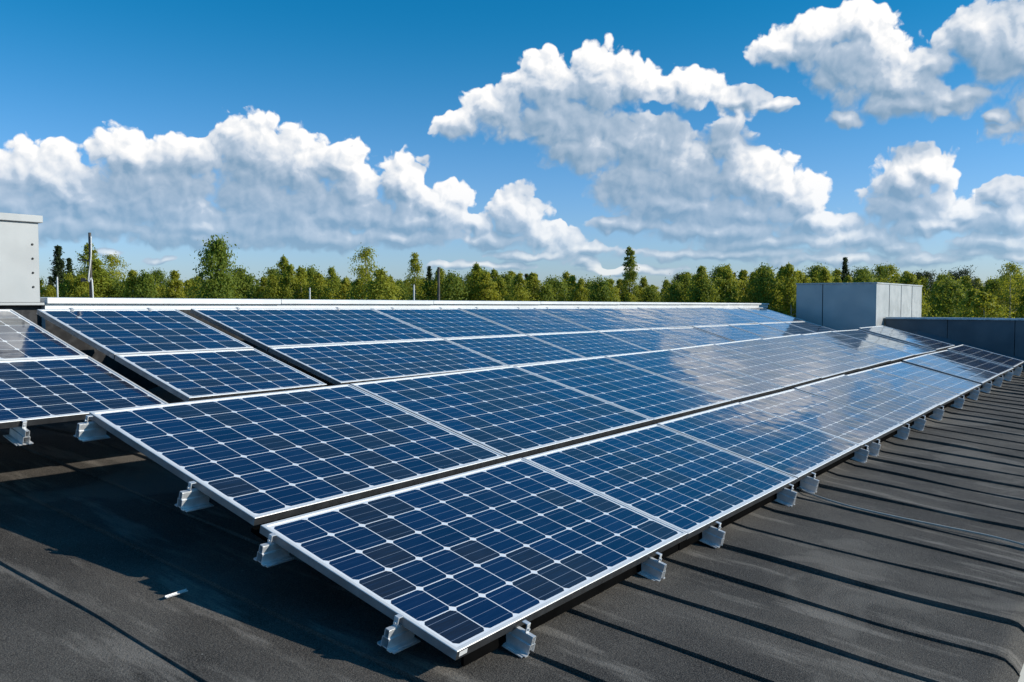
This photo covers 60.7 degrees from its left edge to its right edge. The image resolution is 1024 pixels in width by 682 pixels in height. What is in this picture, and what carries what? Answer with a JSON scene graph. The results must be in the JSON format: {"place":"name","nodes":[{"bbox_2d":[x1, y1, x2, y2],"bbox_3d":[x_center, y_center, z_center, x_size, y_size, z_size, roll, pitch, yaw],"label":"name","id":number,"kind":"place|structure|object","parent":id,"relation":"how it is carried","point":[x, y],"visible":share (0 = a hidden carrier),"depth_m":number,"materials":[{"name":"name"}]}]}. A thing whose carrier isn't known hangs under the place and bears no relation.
{"place":"outdoors","nodes":[
{"label":"outdoors","id":0,"kind":"place"},
{"bbox_2d":[0,346,1023,681],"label":"roof","id":1,"kind":"structure","parent":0,"point":[106,546],"depth_m":4.02,"materials":[{"name":"rubber"}]},
{"bbox_2d":[0,212,45,326],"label":"ventilation cabinet","id":2,"kind":"object","parent":1,"relation":"on","point":[19,270],"visible":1,"depth_m":6.84,"materials":[{"name":"white metal"}]},
{"bbox_2d":[0,309,87,360],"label":"solar panel","id":3,"kind":"object","parent":1,"relation":"on","point":[21,337],"visible":0.86,"depth_m":5.88,"materials":[{"name":"glass"}]},
{"bbox_2d":[0,356,168,428],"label":"solar panel","id":4,"kind":"object","parent":1,"relation":"on","point":[45,391],"visible":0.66,"depth_m":5.21,"materials":[{"name":"glass"}]},
{"bbox_2d":[3,420,32,445],"bbox_3d":[-2.620,0.472,4.654,0.155,0.122,0.090,22,14,32],"label":"mounting bracket","id":5,"kind":"object","parent":4,"relation":"attached to","point":[17,436],"visible":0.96,"depth_m":4.63,"materials":[{"name":"metal"}]},
{"bbox_2d":[37,308,252,358],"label":"solar panel","id":6,"kind":"object","parent":1,"relation":"on","point":[111,333],"visible":0.98,"depth_m":6.44,"materials":[{"name":"glass"}]},
{"bbox_2d":[115,348,326,401],"bbox_3d":[-1.979,0.218,6.031,0.820,0.037,1.141,22,14,32],"label":"solar panel","id":7,"kind":"object","parent":1,"relation":"on","point":[186,376],"visible":0.88,"depth_m":5.94,"materials":[{"name":"glass"}]},
{"bbox_2d":[89,384,505,525],"bbox_3d":[-1.124,0.549,4.913,1.403,0.038,1.826,20,14,34],"label":"solar panel","id":8,"kind":"object","parent":1,"relation":"on","point":[256,459],"visible":1,"depth_m":4.70,"materials":[{"name":"glass"}]},
{"bbox_2d":[73,415,109,441],"bbox_3d":[-2.183,0.443,4.550,0.090,0.122,0.155,20,14,34],"label":"mounting bracket","id":9,"kind":"object","parent":8,"relation":"attached to","point":[86,430],"visible":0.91,"depth_m":4.52,"materials":[{"name":"metal"}]},
{"bbox_2d":[175,481,213,511],"bbox_3d":[-1.461,0.704,4.034,0.090,0.122,0.155,20,14,34],"label":"mounting bracket","id":10,"kind":"object","parent":8,"relation":"attached to","point":[190,499],"visible":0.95,"depth_m":4.01,"materials":[{"name":"metal"}]},
{"bbox_2d":[190,307,442,350],"bbox_3d":[-1.704,-0.140,8.005,1.025,0.049,2.176,22,14,32],"label":"solar panel","id":11,"kind":"object","parent":1,"relation":"on","point":[265,328],"visible":0.95,"depth_m":7.81,"materials":[{"name":"glass"}]},
{"bbox_2d":[268,339,507,384],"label":"solar panel","id":12,"kind":"object","parent":1,"relation":"on","point":[342,364],"visible":0.82,"depth_m":7.30,"materials":[{"name":"glass"}]},
{"bbox_2d":[377,614,420,653],"bbox_3d":[-0.418,1.081,3.288,0.090,0.122,0.155,20,14,34],"label":"mounting bracket","id":13,"kind":"object","parent":1,"relation":"attached to","point":[397,637],"visible":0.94,"depth_m":3.26,"materials":[{"name":"metal"}]},
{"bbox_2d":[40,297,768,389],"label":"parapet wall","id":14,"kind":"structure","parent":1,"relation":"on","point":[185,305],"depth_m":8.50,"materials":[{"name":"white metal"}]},
{"bbox_2d":[78,233,93,297],"bbox_3d":[-3.648,0.116,7.521,0.151,2.086,0.046,1,3,21],"label":"antenna mast","id":15,"kind":"object","parent":14,"relation":"attached to","point":[90,281],"visible":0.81,"depth_m":7.47,"materials":[{"name":"silver metal"}]},
{"bbox_2d":[371,307,524,338],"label":"solar panel","id":16,"kind":"object","parent":1,"relation":"on","point":[445,323],"visible":0.88,"depth_m":9.47,"materials":[{"name":"glass"}]},
{"bbox_2d":[350,366,653,460],"bbox_3d":[-0.012,0.469,6.428,1.403,0.038,1.912,20,14,34],"label":"solar panel","id":17,"kind":"object","parent":1,"relation":"on","point":[511,412],"visible":0.93,"depth_m":6.26,"materials":[{"name":"glass"}]},
{"bbox_2d":[446,335,584,365],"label":"solar panel","id":18,"kind":"object","parent":1,"relation":"on","point":[513,350],"visible":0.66,"depth_m":8.98,"materials":[{"name":"glass"}]},
{"bbox_2d":[502,620,535,657],"bbox_3d":[0.024,1.141,3.417,0.152,0.120,0.090,20,14,34],"label":"mounting bracket","id":19,"kind":"object","parent":1,"relation":"attached to","point":[520,642],"visible":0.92,"depth_m":3.39,"materials":[{"name":"metal"}]},
{"bbox_2d":[458,307,593,334],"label":"solar panel","id":20,"kind":"object","parent":1,"relation":"on","point":[525,321],"visible":0.88,"depth_m":10.76,"materials":[{"name":"glass"}]},
{"bbox_2d":[527,331,649,357],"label":"solar panel","id":21,"kind":"object","parent":1,"relation":"on","point":[590,344],"visible":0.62,"depth_m":10.27,"materials":[{"name":"glass"}]},
{"bbox_2d":[534,307,647,330],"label":"solar panel","id":22,"kind":"object","parent":1,"relation":"on","point":[593,319],"visible":0.91,"depth_m":12.09,"materials":[{"name":"glass"}]},
{"bbox_2d":[515,356,731,423],"bbox_3d":[1.018,0.399,7.832,1.403,0.037,1.549,20,14,34],"label":"solar panel","id":23,"kind":"object","parent":1,"relation":"on","point":[657,398],"visible":0.93,"depth_m":7.74,"materials":[{"name":"glass"}]},
{"bbox_2d":[591,308,691,328],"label":"solar panel","id":24,"kind":"object","parent":1,"relation":"on","point":[643,318],"visible":0.82,"depth_m":13.40,"materials":[{"name":"glass"}]},
{"bbox_2d":[598,329,696,350],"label":"solar panel","id":25,"kind":"object","parent":1,"relation":"on","point":[650,339],"visible":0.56,"depth_m":11.62,"materials":[{"name":"glass"}]},
{"bbox_2d":[638,552,666,580],"bbox_3d":[0.689,1.097,4.322,0.152,0.126,0.090,20,14,34],"label":"mounting bracket","id":26,"kind":"object","parent":1,"relation":"attached to","point":[653,569],"visible":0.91,"depth_m":4.30,"materials":[{"name":"metal"}]},
{"bbox_2d":[259,458,687,666],"bbox_3d":[-0.081,0.958,4.198,1.128,0.114,1.907,20,14,34],"label":"solar panel","id":27,"kind":"object","parent":26,"relation":"on","point":[468,567],"visible":1,"depth_m":3.93,"materials":[{"name":"glass"}]},
{"bbox_2d":[254,533,294,567],"bbox_3d":[-1.002,0.870,3.706,0.090,0.122,0.155,20,14,34],"label":"mounting bracket","id":28,"kind":"object","parent":27,"relation":"attached to","point":[270,552],"visible":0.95,"depth_m":3.67,"materials":[{"name":"metal"}]},
{"bbox_2d":[523,424,796,550],"bbox_3d":[1.011,0.883,5.688,1.127,0.114,1.767,20,14,34],"label":"solar panel","id":29,"kind":"object","parent":1,"relation":"on","point":[693,488],"visible":0.86,"depth_m":5.52,"materials":[{"name":"glass"}]},
{"bbox_2d":[637,307,726,326],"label":"solar panel","id":30,"kind":"object","parent":1,"relation":"on","point":[683,316],"visible":0.82,"depth_m":14.71,"materials":[{"name":"glass"}]},
{"bbox_2d":[650,327,732,345],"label":"solar panel","id":31,"kind":"object","parent":1,"relation":"on","point":[694,336],"visible":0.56,"depth_m":12.93,"materials":[{"name":"glass"}]},
{"bbox_2d":[605,349,784,403],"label":"solar panel","id":32,"kind":"object","parent":1,"relation":"on","point":[732,385],"visible":0.93,"depth_m":8.97,"materials":[{"name":"glass"}]},
{"bbox_2d":[699,521,725,547],"bbox_3d":[1.120,1.068,4.909,0.152,0.130,0.090,20,14,34],"label":"mounting bracket","id":33,"kind":"object","parent":1,"relation":"attached to","point":[712,536],"visible":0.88,"depth_m":4.88,"materials":[{"name":"metal"}]},
{"bbox_2d":[676,307,757,324],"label":"solar panel","id":34,"kind":"object","parent":1,"relation":"on","point":[719,316],"visible":0.8,"depth_m":16.03,"materials":[{"name":"glass"}]},
{"bbox_2d":[693,325,765,340],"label":"solar panel","id":35,"kind":"object","parent":1,"relation":"on","point":[729,332],"visible":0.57,"depth_m":14.23,"materials":[{"name":"glass"}]},
{"bbox_2d":[668,344,821,389],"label":"solar panel","id":36,"kind":"object","parent":1,"relation":"on","point":[786,377],"visible":0.93,"depth_m":10.08,"materials":[{"name":"glass"}]},
{"bbox_2d":[715,308,781,323],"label":"solar panel","id":37,"kind":"object","parent":1,"relation":"on","point":[748,315],"visible":0.79,"depth_m":17.40,"materials":[{"name":"glass"}]},
{"bbox_2d":[730,324,792,337],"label":"solar panel","id":38,"kind":"object","parent":1,"relation":"on","point":[763,330],"visible":0.59,"depth_m":15.55,"materials":[{"name":"glass"}]},
{"bbox_2d":[738,307,804,321],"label":"solar panel","id":39,"kind":"object","parent":1,"relation":"on","point":[773,314],"visible":0.81,"depth_m":18.64,"materials":[{"name":"glass"}]},
{"bbox_2d":[774,484,796,506],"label":"mounting bracket","id":40,"kind":"object","parent":1,"relation":"attached to","point":[786,496],"visible":0.92,"depth_m":5.86,"materials":[{"name":"metal"}]},
{"bbox_2d":[759,322,815,334],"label":"solar panel","id":41,"kind":"object","parent":1,"relation":"on","point":[788,328],"visible":0.54,"depth_m":16.89,"materials":[{"name":"glass"}]},
{"bbox_2d":[716,338,858,380],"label":"solar panel","id":42,"kind":"object","parent":1,"relation":"on","point":[807,362],"visible":0.91,"depth_m":11.26,"materials":[{"name":"glass"}]},
{"bbox_2d":[797,472,818,493],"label":"mounting bracket","id":43,"kind":"object","parent":1,"relation":"attached to","point":[808,484],"visible":0.87,"depth_m":6.25,"materials":[{"name":"metal"}]},
{"bbox_2d":[657,402,860,489],"bbox_3d":[2.022,0.809,7.064,1.127,0.114,1.627,20,14,34],"label":"solar panel","id":44,"kind":"object","parent":43,"relation":"on","point":[799,451],"visible":0.88,"depth_m":6.94,"materials":[{"name":"glass"}]},
{"bbox_2d":[785,321,836,332],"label":"solar panel","id":45,"kind":"object","parent":1,"relation":"on","point":[813,327],"visible":0.52,"depth_m":18.20,"materials":[{"name":"glass"}]},
{"bbox_2d":[763,334,890,370],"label":"solar panel","id":46,"kind":"object","parent":1,"relation":"on","point":[860,360],"visible":0.91,"depth_m":12.63,"materials":[{"name":"glass"}]},
{"bbox_2d":[802,331,914,362],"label":"solar panel","id":47,"kind":"object","parent":1,"relation":"on","point":[886,352],"visible":0.94,"depth_m":14.01,"materials":[{"name":"glass"}]},
{"bbox_2d":[796,282,922,330],"bbox_3d":[8.477,-0.788,21.111,1.750,1.157,4.610,2,3,36],"label":"ventilation cabinet","id":48,"kind":"object","parent":1,"relation":"on","point":[844,306],"visible":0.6,"depth_m":19.34,"materials":[{"name":"grey metal"}]},
{"bbox_2d":[850,445,868,462],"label":"mounting bracket","id":49,"kind":"object","parent":1,"relation":"attached to","point":[861,455],"visible":0.87,"depth_m":7.40,"materials":[{"name":"metal"}]},
{"bbox_2d":[739,389,902,449],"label":"solar panel","id":50,"kind":"object","parent":49,"relation":"on","point":[860,427],"visible":0.87,"depth_m":8.28,"materials":[{"name":"glass"}]},
{"bbox_2d":[833,329,935,356],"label":"solar panel","id":51,"kind":"object","parent":1,"relation":"on","point":[916,350],"visible":0.86,"depth_m":15.36,"materials":[{"name":"glass"}]},
{"bbox_2d":[894,424,909,439],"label":"mounting bracket","id":52,"kind":"object","parent":1,"relation":"attached to","point":[903,433],"visible":0.84,"depth_m":8.64,"materials":[{"name":"metal"}]},
{"bbox_2d":[794,374,939,427],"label":"solar panel","id":53,"kind":"object","parent":52,"relation":"on","point":[904,409],"visible":0.91,"depth_m":9.60,"materials":[{"name":"glass"}]},
{"bbox_2d":[847,369,959,408],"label":"solar panel","id":54,"kind":"object","parent":1,"relation":"on","point":[944,398],"visible":0.83,"depth_m":10.98,"materials":[{"name":"glass"}]},
{"bbox_2d":[858,325,954,350],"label":"solar panel","id":55,"kind":"object","parent":1,"relation":"on","point":[911,338],"visible":1,"depth_m":16.65,"materials":[{"name":"glass"}]},
{"bbox_2d":[798,486,1023,545],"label":"roof seam","id":56,"kind":"object","parent":1,"relation":"on","point":[996,537],"visible":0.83,"depth_m":5.65,"materials":[{"name":"black metal"}]},
{"bbox_2d":[872,362,980,397],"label":"solar panel","id":57,"kind":"object","parent":1,"relation":"on","point":[959,386],"visible":0.88,"depth_m":12.14,"materials":[{"name":"glass"}]},
{"bbox_2d":[902,354,999,388],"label":"solar panel","id":58,"kind":"object","parent":1,"relation":"on","point":[956,369],"visible":0.91,"depth_m":13.55,"materials":[{"name":"glass"}]},
{"bbox_2d":[885,317,1023,366],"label":"parapet wall","id":59,"kind":"structure","parent":1,"relation":"on","point":[1003,336],"depth_m":18.27,"materials":[{"name":"metal"}]},
{"bbox_2d":[1003,371,1012,380],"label":"mounting bracket","id":60,"kind":"object","parent":1,"relation":"attached to","point":[1008,376],"visible":0.97,"depth_m":14.93,"materials":[{"name":"metal"}]},
{"bbox_2d":[929,350,1013,377],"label":"solar panel","id":61,"kind":"object","parent":60,"relation":"on","point":[993,367],"visible":0.9,"depth_m":15.08,"materials":[{"name":"glass"}]},
{"bbox_2d":[1013,367,1022,375],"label":"mounting bracket","id":62,"kind":"object","parent":1,"relation":"attached to","point":[1017,371],"visible":0.91,"depth_m":15.98,"materials":[{"name":"metal"}]},
{"bbox_2d":[947,344,1023,371],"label":"solar panel","id":63,"kind":"object","parent":62,"relation":"on","point":[1014,363],"visible":0.91,"depth_m":16.39,"materials":[{"name":"glass"}]},
{"bbox_2d":[0,0,1023,298],"label":"sky","id":64,"kind":"structure","parent":0,"point":[544,138],"materials":[{"name":"blue"}]},
{"label":"ground","id":65,"kind":"structure","parent":0,"visible":0},
{"bbox_2d":[47,245,69,295],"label":"spruce tree","id":66,"kind":"object","parent":65,"relation":"on","point":[58,267],"visible":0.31,"depth_m":69.48,"materials":[{"name":"green plant"}]},
{"bbox_2d":[54,273,76,296],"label":"birch tree","id":67,"kind":"object","parent":65,"relation":"on","point":[66,286],"visible":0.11,"depth_m":58.14,"materials":[{"name":"green plant"}]},
{"bbox_2d":[65,272,98,297],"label":"birch tree","id":68,"kind":"object","parent":65,"relation":"on","point":[84,293],"visible":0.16,"depth_m":57.76,"materials":[{"name":"green plant"}]},
{"bbox_2d":[63,242,108,291],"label":"airy birch","id":69,"kind":"object","parent":65,"relation":"on","point":[86,254],"visible":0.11,"depth_m":61.55,"materials":[{"name":"green plant"}]},
{"bbox_2d":[72,258,118,297],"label":"birch tree","id":70,"kind":"object","parent":65,"relation":"on","point":[105,283],"visible":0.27,"depth_m":59.34,"materials":[{"name":"green plant"}]},
{"bbox_2d":[102,252,130,280],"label":"airy birch","id":71,"kind":"object","parent":65,"relation":"on","point":[114,260],"visible":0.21,"depth_m":65.66,"materials":[{"name":"green plant"}]},
{"bbox_2d":[118,269,143,297],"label":"birch tree","id":72,"kind":"object","parent":65,"relation":"on","point":[130,282],"visible":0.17,"depth_m":57.00,"materials":[{"name":"green plant"}]},
{"bbox_2d":[129,269,161,297],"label":"leafy tree","id":73,"kind":"object","parent":65,"relation":"on","point":[145,284],"visible":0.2,"depth_m":56.75,"materials":[{"name":"green plant"}]},
{"bbox_2d":[162,270,188,297],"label":"birch tree","id":74,"kind":"object","parent":65,"relation":"on","point":[172,291],"visible":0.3,"depth_m":61.40,"materials":[{"name":"green plant"}]},
{"bbox_2d":[181,232,246,298],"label":"leafy tree","id":75,"kind":"object","parent":65,"relation":"on","point":[217,253],"visible":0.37,"depth_m":51.51,"materials":[{"name":"green plant"}]},
{"bbox_2d":[216,265,260,298],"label":"leafy tree","id":76,"kind":"object","parent":65,"relation":"on","point":[243,279],"visible":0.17,"depth_m":59.52,"materials":[{"name":"green plant"}]},
{"bbox_2d":[257,274,282,298],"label":"birch tree","id":77,"kind":"object","parent":65,"relation":"on","point":[273,286],"visible":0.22,"depth_m":57.23,"materials":[{"name":"green plant"}]},
{"bbox_2d":[280,264,303,298],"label":"birch tree","id":78,"kind":"object","parent":65,"relation":"on","point":[289,289],"visible":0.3,"depth_m":57.63,"materials":[{"name":"green plant"}]},
{"bbox_2d":[295,265,309,298],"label":"birch tree","id":79,"kind":"object","parent":65,"relation":"on","point":[300,272],"visible":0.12,"depth_m":58.85,"materials":[{"name":"green plant"}]},
{"bbox_2d":[295,271,339,299],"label":"birch tree","id":80,"kind":"object","parent":65,"relation":"on","point":[319,288],"visible":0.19,"depth_m":57.49,"materials":[{"name":"green plant"}]},
{"bbox_2d":[324,266,340,298],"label":"birch tree","id":81,"kind":"object","parent":65,"relation":"on","point":[333,277],"visible":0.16,"depth_m":67.00,"materials":[{"name":"green plant"}]},
{"bbox_2d":[344,242,385,299],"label":"airy birch","id":82,"kind":"object","parent":65,"relation":"on","point":[363,255],"visible":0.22,"depth_m":55.52,"materials":[{"name":"green plant"}]},
{"bbox_2d":[352,267,406,299],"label":"birch tree","id":83,"kind":"object","parent":65,"relation":"on","point":[380,285],"visible":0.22,"depth_m":51.44,"materials":[{"name":"green plant"}]},
{"bbox_2d":[402,252,431,299],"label":"airy birch","id":84,"kind":"object","parent":65,"relation":"on","point":[415,267],"visible":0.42,"depth_m":59.87,"materials":[{"name":"green plant"}]},
{"bbox_2d":[423,266,446,299],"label":"birch tree","id":85,"kind":"object","parent":65,"relation":"on","point":[434,290],"visible":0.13,"depth_m":66.14,"materials":[{"name":"green plant"}]},
{"bbox_2d":[426,270,471,300],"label":"leafy tree","id":86,"kind":"object","parent":65,"relation":"on","point":[453,285],"visible":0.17,"depth_m":58.93,"materials":[{"name":"green plant"}]},
{"bbox_2d":[466,262,488,300],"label":"birch tree","id":87,"kind":"object","parent":65,"relation":"on","point":[476,270],"visible":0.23,"depth_m":60.60,"materials":[{"name":"green plant"}]},
{"bbox_2d":[469,271,503,300],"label":"birch tree","id":88,"kind":"object","parent":65,"relation":"on","point":[485,285],"visible":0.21,"depth_m":59.37,"materials":[{"name":"green plant"}]},
{"bbox_2d":[505,272,533,300],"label":"birch tree","id":89,"kind":"object","parent":65,"relation":"on","point":[518,293],"visible":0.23,"depth_m":57.54,"materials":[{"name":"green plant"}]},
{"bbox_2d":[522,272,546,300],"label":"birch tree","id":90,"kind":"object","parent":65,"relation":"on","point":[531,286],"visible":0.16,"depth_m":60.49,"materials":[{"name":"green plant"}]},
{"bbox_2d":[544,274,575,301],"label":"leafy tree","id":91,"kind":"object","parent":65,"relation":"on","point":[558,286],"visible":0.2,"depth_m":61.76,"materials":[{"name":"green plant"}]},
{"bbox_2d":[566,278,590,301],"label":"birch tree","id":92,"kind":"object","parent":65,"relation":"on","point":[580,289],"visible":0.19,"depth_m":64.93,"materials":[{"name":"green plant"}]},
{"bbox_2d":[583,274,620,301],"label":"leafy tree","id":93,"kind":"object","parent":65,"relation":"on","point":[599,292],"visible":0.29,"depth_m":60.50,"materials":[{"name":"green plant"}]},
{"bbox_2d":[618,246,641,301],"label":"poplar tree","id":94,"kind":"object","parent":65,"relation":"on","point":[630,275],"visible":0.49,"depth_m":65.58,"materials":[{"name":"green plant"}]},
{"bbox_2d":[657,277,692,302],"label":"leafy tree","id":95,"kind":"object","parent":65,"relation":"on","point":[674,290],"visible":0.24,"depth_m":58.51,"materials":[{"name":"green plant"}]},
{"bbox_2d":[683,265,715,302],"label":"birch tree","id":96,"kind":"object","parent":65,"relation":"on","point":[702,270],"visible":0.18,"depth_m":57.56,"materials":[{"name":"green plant"}]},
{"bbox_2d":[691,275,724,302],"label":"leafy tree","id":97,"kind":"object","parent":65,"relation":"on","point":[703,289],"visible":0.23,"depth_m":56.83,"materials":[{"name":"green plant"}]},
{"bbox_2d":[711,268,742,302],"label":"birch tree","id":98,"kind":"object","parent":65,"relation":"on","point":[727,285],"visible":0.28,"depth_m":57.57,"materials":[{"name":"green plant"}]},
{"bbox_2d":[736,262,793,313],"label":"leafy tree","id":99,"kind":"object","parent":65,"relation":"on","point":[767,292],"visible":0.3,"depth_m":57.51,"materials":[{"name":"green plant"}]},
{"bbox_2d":[775,262,802,317],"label":"birch tree","id":100,"kind":"object","parent":65,"relation":"on","point":[787,290],"visible":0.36,"depth_m":56.93,"materials":[{"name":"green plant"}]},
{"bbox_2d":[897,271,935,316],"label":"birch tree","id":101,"kind":"object","parent":65,"relation":"on","point":[910,278],"visible":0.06,"depth_m":56.42,"materials":[{"name":"green plant"}]},
{"bbox_2d":[921,277,969,317],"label":"leafy tree","id":102,"kind":"object","parent":65,"relation":"on","point":[951,293],"visible":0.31,"depth_m":51.53,"materials":[{"name":"green plant"}]},
{"bbox_2d":[939,265,984,289],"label":"leafy tree","id":103,"kind":"object","parent":65,"relation":"on","point":[956,275],"visible":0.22,"depth_m":79.45,"materials":[{"name":"green plant"}]},
{"bbox_2d":[950,288,991,317],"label":"birch tree","id":104,"kind":"object","parent":65,"relation":"on","point":[971,294],"visible":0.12,"depth_m":45.71,"materials":[{"name":"green plant"}]},
{"bbox_2d":[959,291,1014,317],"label":"birch tree","id":105,"kind":"object","parent":65,"relation":"on","point":[982,299],"visible":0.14,"depth_m":43.85,"materials":[{"name":"green plant"}]},
{"bbox_2d":[980,276,1019,317],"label":"leafy tree","id":106,"kind":"object","parent":65,"relation":"on","point":[995,284],"visible":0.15,"depth_m":59.54,"materials":[{"name":"green plant"}]},
{"bbox_2d":[983,260,1023,317],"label":"airy birch","id":107,"kind":"object","parent":65,"relation":"on","point":[1014,269],"visible":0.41,"depth_m":57.78,"materials":[{"name":"green plant"}]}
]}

